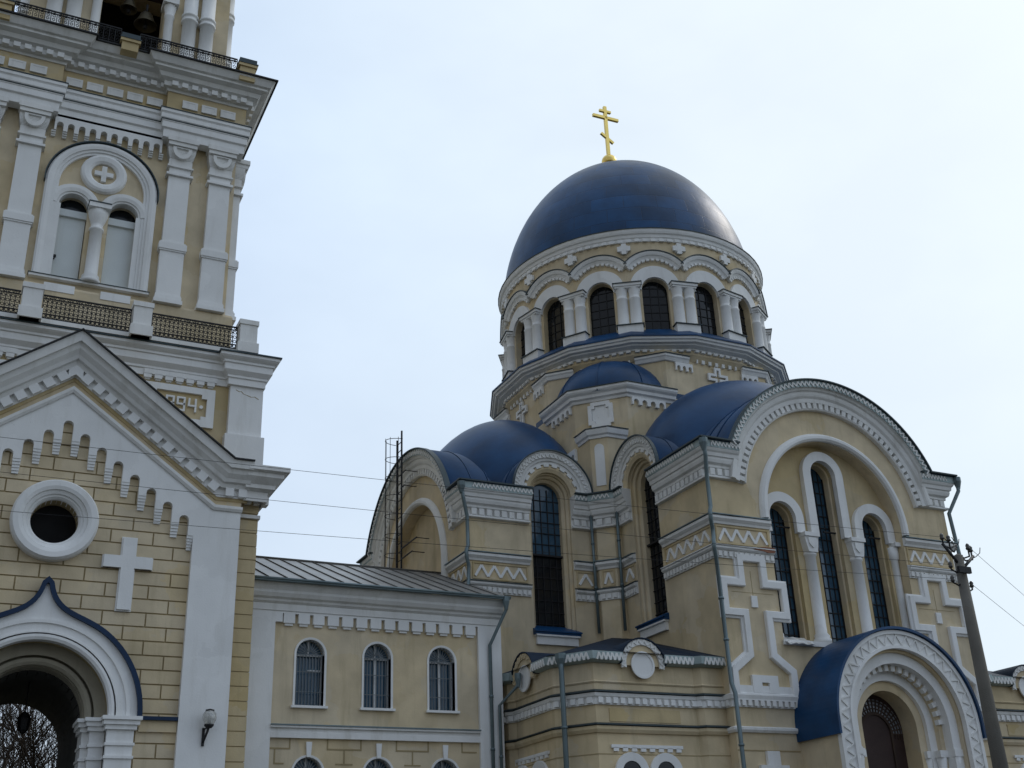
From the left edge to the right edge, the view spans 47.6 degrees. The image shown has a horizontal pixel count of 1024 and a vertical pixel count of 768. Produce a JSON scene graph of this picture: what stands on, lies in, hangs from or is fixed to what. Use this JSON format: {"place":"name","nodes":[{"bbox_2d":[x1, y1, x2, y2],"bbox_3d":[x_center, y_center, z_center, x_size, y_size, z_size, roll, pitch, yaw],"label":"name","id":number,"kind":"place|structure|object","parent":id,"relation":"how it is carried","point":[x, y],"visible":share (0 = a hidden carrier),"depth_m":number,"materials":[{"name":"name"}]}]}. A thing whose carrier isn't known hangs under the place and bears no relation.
{"place":"outdoors","nodes":[
{"label":"outdoors","id":0,"kind":"place"},
{"bbox_2d":[0,704,56,767],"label":"bare tree","id":1,"kind":"object","parent":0,"point":[10,727],"visible":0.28,"depth_m":45.64,"materials":[{"name":"brown plant"}]},
{"bbox_2d":[0,704,57,767],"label":"bare tree","id":2,"kind":"object","parent":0,"point":[22,742],"visible":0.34,"depth_m":37.98,"materials":[{"name":"grey plant"}]},
{"bbox_2d":[243,555,520,767],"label":"wing building","id":3,"kind":"structure","parent":0,"point":[358,666],"depth_m":30.20,"materials":[{"name":"paint"}]},
{"bbox_2d":[292,755,323,767],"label":"window","id":4,"kind":"structure","parent":3,"relation":"in","point":[300,762],"depth_m":28.66,"materials":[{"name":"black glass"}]},
{"bbox_2d":[290,637,327,708],"bbox_3d":[-5.161,7.347,29.503,0.940,1.775,0.400,9,-27,-24],"label":"window","id":5,"kind":"structure","parent":3,"relation":"in","point":[308,673],"depth_m":29.57,"materials":[{"name":"grey glass"}]},
{"bbox_2d":[359,641,395,711],"bbox_3d":[-3.538,7.616,30.234,0.940,1.775,0.400,9,-27,-24],"label":"window","id":6,"kind":"structure","parent":3,"relation":"in","point":[375,663],"depth_m":30.31,"materials":[{"name":"grey glass"}]},
{"bbox_2d":[363,756,392,767],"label":"window","id":7,"kind":"structure","parent":3,"relation":"in","point":[373,762],"depth_m":29.40,"materials":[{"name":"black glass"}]},
{"bbox_2d":[426,645,459,713],"bbox_3d":[-1.907,7.885,30.969,0.940,1.775,0.400,9,-27,-24],"label":"window","id":8,"kind":"structure","parent":3,"relation":"in","point":[440,698],"depth_m":31.03,"materials":[{"name":"grey glass"}]},
{"bbox_2d":[431,758,458,767],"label":"window","id":9,"kind":"structure","parent":3,"relation":"in","point":[439,763],"depth_m":30.13,"materials":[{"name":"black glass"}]},
{"bbox_2d":[0,0,1023,767],"label":"sky","id":10,"kind":"structure","parent":0,"point":[867,156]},
{"bbox_3d":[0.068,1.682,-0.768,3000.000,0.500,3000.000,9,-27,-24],"label":"ground","id":11,"kind":"structure","parent":0,"visible":0},
{"bbox_2d":[0,704,55,767],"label":"bare tree","id":12,"kind":"object","parent":11,"relation":"on","point":[20,737],"visible":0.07,"depth_m":52.01,"materials":[{"name":"brown plant"}]},
{"bbox_2d":[0,704,57,767],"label":"bare tree","id":13,"kind":"object","parent":11,"relation":"on","point":[42,760],"visible":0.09,"depth_m":53.05,"materials":[{"name":"brown plant"}]},
{"bbox_2d":[0,0,281,464],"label":"bell tower","id":14,"kind":"structure","parent":11,"relation":"on","point":[125,143],"depth_m":33.67,"materials":[{"name":"paint"}]},
{"bbox_2d":[134,4,156,32],"bbox_3d":[-11.935,-11.974,37.915,0.734,1.004,0.734,9,-27,-24],"label":"bell","id":15,"kind":"object","parent":14,"relation":"hanging from","point":[144,21],"visible":1,"depth_m":37.88,"materials":[{"name":"brown metal"}]},
{"bbox_2d":[149,0,162,3],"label":"bell beam","id":16,"kind":"structure","parent":14,"relation":"attached to","point":[159,1],"depth_m":38.45,"materials":[{"name":"brown wood"}]},
{"bbox_2d":[120,0,136,15],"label":"bell","id":17,"kind":"object","parent":16,"relation":"hanging from","point":[128,7],"visible":1,"depth_m":37.91,"materials":[{"name":"brown metal"}]},
{"bbox_2d":[0,328,290,767],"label":"gatehouse","id":18,"kind":"object","parent":11,"relation":"on","point":[125,644],"visible":0.99,"depth_m":27.55,"materials":[{"name":"paint"}]},
{"bbox_2d":[17,682,30,733],"bbox_3d":[-11.575,7.715,27.649,0.320,1.220,0.277,9,-27,-24],"label":"hanging lantern","id":19,"kind":"object","parent":18,"relation":"hanging from","point":[23,720],"visible":1,"depth_m":27.44,"materials":[{"name":"black metal"}]},
{"bbox_2d":[9,479,98,561],"bbox_3d":[-10.715,3.225,27.192,1.942,1.942,0.580,9,-27,-24],"label":"round window frame","id":20,"kind":"structure","parent":18,"relation":"in","point":[70,493],"depth_m":27.00,"materials":[{"name":"white paint"}]},
{"bbox_2d":[201,709,216,745],"bbox_3d":[-6.934,7.834,26.539,0.320,0.800,0.404,9,-27,-24],"label":"wall lamp","id":21,"kind":"object","parent":18,"relation":"attached to","point":[209,717],"visible":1,"depth_m":26.48,"materials":[{"name":"white glass"}]},
{"bbox_2d":[502,637,731,767],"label":"side chapel","id":22,"kind":"structure","parent":11,"relation":"on","point":[640,702],"depth_m":29.76,"materials":[{"name":"paint"}]},
{"bbox_2d":[532,760,547,767],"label":"window","id":23,"kind":"structure","parent":22,"relation":"in","point":[538,764],"depth_m":29.67,"materials":[{"name":"white glass"}]},
{"bbox_2d":[615,752,648,767],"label":"window","id":24,"kind":"structure","parent":22,"relation":"in","point":[630,759],"depth_m":28.82,"materials":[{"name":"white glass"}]},
{"bbox_2d":[650,753,682,767],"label":"window","id":25,"kind":"structure","parent":22,"relation":"in","point":[664,760],"depth_m":29.23,"materials":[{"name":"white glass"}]},
{"bbox_2d":[356,106,992,767],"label":"cathedral","id":26,"kind":"structure","parent":11,"relation":"on","point":[644,370],"depth_m":35.74,"materials":[{"name":"paint"}]},
{"bbox_2d":[384,431,428,567],"bbox_3d":[-3.455,4.191,38.744,0.756,6.000,2.065,19,-32,-39],"label":"caged ladder","id":27,"kind":"object","parent":26,"relation":"attached to","point":[397,475],"visible":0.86,"depth_m":39.34,"materials":[{"name":"black metal"}]},
{"bbox_2d":[521,325,524,364],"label":"drum window","id":28,"kind":"structure","parent":26,"relation":"in","point":[522,332],"depth_m":44.75,"materials":[{"name":"black glass"}]},
{"bbox_2d":[548,301,564,350],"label":"drum window","id":29,"kind":"structure","parent":26,"relation":"in","point":[556,330],"depth_m":43.10,"materials":[{"name":"black glass"}]},
{"bbox_2d":[590,287,616,336],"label":"drum window","id":30,"kind":"structure","parent":26,"relation":"in","point":[602,308],"depth_m":42.20,"materials":[{"name":"black glass"}]},
{"bbox_2d":[642,282,670,328],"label":"drum window","id":31,"kind":"structure","parent":26,"relation":"in","point":[655,300],"depth_m":41.98,"materials":[{"name":"black glass"}]},
{"bbox_2d":[695,286,716,334],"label":"drum window","id":32,"kind":"structure","parent":26,"relation":"in","point":[704,301],"depth_m":42.48,"materials":[{"name":"black glass"}]},
{"bbox_2d":[738,302,747,342],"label":"drum window","id":33,"kind":"structure","parent":26,"relation":"in","point":[742,319],"depth_m":43.78,"materials":[{"name":"black glass"}]},
{"bbox_2d":[770,504,806,639],"bbox_3d":[7.762,5.450,33.521,1.000,4.150,0.340,9,-27,-24],"label":"tall window","id":34,"kind":"structure","parent":26,"relation":"in","point":[781,535],"depth_m":33.76,"materials":[{"name":"black glass"}]},
{"bbox_2d":[784,637,816,645],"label":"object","id":35,"kind":"object","parent":26,"relation":"on","point":[799,642],"visible":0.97,"depth_m":31.94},
{"bbox_2d":[810,464,852,642],"bbox_3d":[9.286,5.039,34.525,1.000,5.620,0.340,9,-27,-24],"label":"tall window","id":36,"kind":"structure","parent":26,"relation":"in","point":[839,617],"depth_m":34.59,"materials":[{"name":"black glass"}]},
{"bbox_2d":[862,516,896,628],"bbox_3d":[10.863,5.963,34.919,1.000,4.150,0.340,9,-27,-24],"label":"tall window","id":37,"kind":"structure","parent":26,"relation":"in","point":[881,598],"depth_m":35.17,"materials":[{"name":"black glass"}]},
{"bbox_2d":[988,664,1023,767],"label":"side chapel","id":38,"kind":"structure","parent":11,"relation":"on","point":[1007,685],"depth_m":34.94,"materials":[{"name":"paint"}]},
{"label":"forecourt paving","id":39,"kind":"structure","parent":0,"visible":0},
{"bbox_2d":[939,533,1008,767],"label":"utility pole","id":40,"kind":"object","parent":39,"relation":"on","point":[993,730],"visible":1,"depth_m":21.09,"materials":[{"name":"grey concrete"}]},
{"bbox_2d":[2,437,938,536],"bbox_3d":[-5.639,1.040,18.751,28.459,1.716,0.006,4,-25,-15],"label":"overhead wire","id":41,"kind":"object","parent":40,"relation":"attached to","point":[454,487],"visible":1,"depth_m":19.75,"materials":[{"name":"black metal"}]},
{"bbox_2d":[0,510,944,578],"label":"overhead wire","id":42,"kind":"object","parent":40,"relation":"attached to","point":[455,545],"visible":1,"depth_m":19.38,"materials":[{"name":"black metal"}]},
{"bbox_2d":[3,472,948,564],"bbox_3d":[-5.537,1.567,18.553,28.440,1.646,0.006,4,-25,-15],"label":"overhead wire","id":43,"kind":"object","parent":40,"relation":"attached to","point":[455,518],"visible":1,"depth_m":19.54,"materials":[{"name":"black metal"}]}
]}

